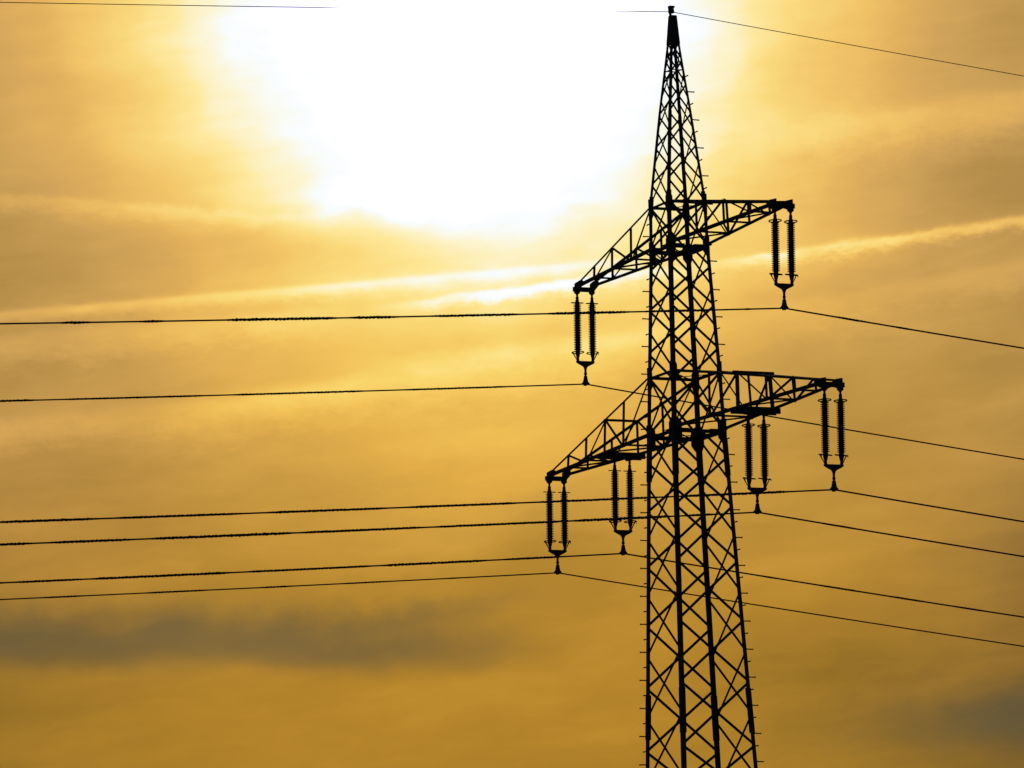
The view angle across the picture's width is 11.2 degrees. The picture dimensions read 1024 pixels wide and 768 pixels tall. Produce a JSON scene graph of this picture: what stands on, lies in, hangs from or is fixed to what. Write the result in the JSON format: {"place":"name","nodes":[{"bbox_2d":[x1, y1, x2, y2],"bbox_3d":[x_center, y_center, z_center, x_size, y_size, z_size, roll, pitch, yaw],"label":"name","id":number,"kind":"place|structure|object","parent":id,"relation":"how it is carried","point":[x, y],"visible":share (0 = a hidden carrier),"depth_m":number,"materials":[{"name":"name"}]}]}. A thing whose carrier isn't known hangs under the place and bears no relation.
{"place":"outdoors","nodes":[
{"label":"outdoors","id":0,"kind":"place"},
{"bbox_2d":[0,0,1023,767],"label":"sky","id":1,"kind":"structure","parent":0,"point":[158,161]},
{"bbox_3d":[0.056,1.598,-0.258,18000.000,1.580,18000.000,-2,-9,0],"label":"ground","id":2,"kind":"structure","parent":0,"visible":0},
{"bbox_2d":[545,6,844,767],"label":"transmission tower","id":3,"kind":"structure","parent":2,"relation":"on","point":[696,438],"depth_m":116.28,"materials":[{"name":"metal"}]},
{"bbox_2d":[0,2,1022,75],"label":"earth wire","id":4,"kind":"object","parent":3,"relation":"attached to","point":[500,9],"visible":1,"depth_m":115.90,"materials":[{"name":"black metal"}]},
{"bbox_2d":[543,483,570,574],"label":"insulator set","id":5,"kind":"object","parent":3,"relation":"hanging from","point":[564,516],"visible":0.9,"depth_m":122.17,"materials":[{"name":"ceramic"}]},
{"bbox_2d":[0,572,1023,646],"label":"power cable","id":6,"kind":"object","parent":5,"relation":"hanging from","point":[488,576],"visible":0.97,"depth_m":121.03,"materials":[{"name":"black metal"}]},
{"bbox_2d":[571,294,598,385],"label":"insulator set","id":7,"kind":"object","parent":3,"relation":"hanging from","point":[577,337],"visible":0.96,"depth_m":121.17,"materials":[{"name":"ceramic"}]},
{"bbox_2d":[0,384,1023,459],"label":"power cable","id":8,"kind":"object","parent":7,"relation":"hanging from","point":[137,397],"visible":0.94,"depth_m":119.14,"materials":[{"name":"black metal"}]},
{"bbox_2d":[608,460,636,554],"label":"insulator set","id":9,"kind":"object","parent":3,"relation":"hanging from","point":[615,493],"visible":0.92,"depth_m":119.05,"materials":[{"name":"ceramic"}]},
{"bbox_2d":[0,553,1023,617],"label":"power cable","id":10,"kind":"object","parent":9,"relation":"hanging from","point":[275,570],"visible":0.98,"depth_m":116.88,"materials":[{"name":"black metal"}]},
{"bbox_2d":[742,414,771,513],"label":"insulator set","id":11,"kind":"object","parent":3,"relation":"hanging from","point":[764,451],"visible":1,"depth_m":113.16,"materials":[{"name":"ceramic"}]},
{"bbox_2d":[0,512,1023,556],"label":"power cable","id":12,"kind":"object","parent":11,"relation":"attached to","point":[333,531],"visible":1,"depth_m":109.99,"materials":[{"name":"black metal"}]},
{"bbox_2d":[768,211,798,309],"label":"insulator set","id":13,"kind":"object","parent":3,"relation":"hanging from","point":[783,287],"visible":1,"depth_m":112.37,"materials":[{"name":"ceramic"}]},
{"bbox_2d":[0,308,1023,348],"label":"power cable","id":14,"kind":"object","parent":13,"relation":"hanging from","point":[389,317],"visible":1,"depth_m":109.19,"materials":[{"name":"black metal"}]},
{"bbox_2d":[818,390,847,491],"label":"insulator set","id":15,"kind":"object","parent":3,"relation":"hanging from","point":[833,468],"visible":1,"depth_m":110.04,"materials":[{"name":"ceramic"}]},
{"bbox_2d":[0,489,1023,522],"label":"power cable","id":16,"kind":"object","parent":15,"relation":"attached to","point":[357,509],"visible":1,"depth_m":106.34,"materials":[{"name":"black metal"}]}
]}

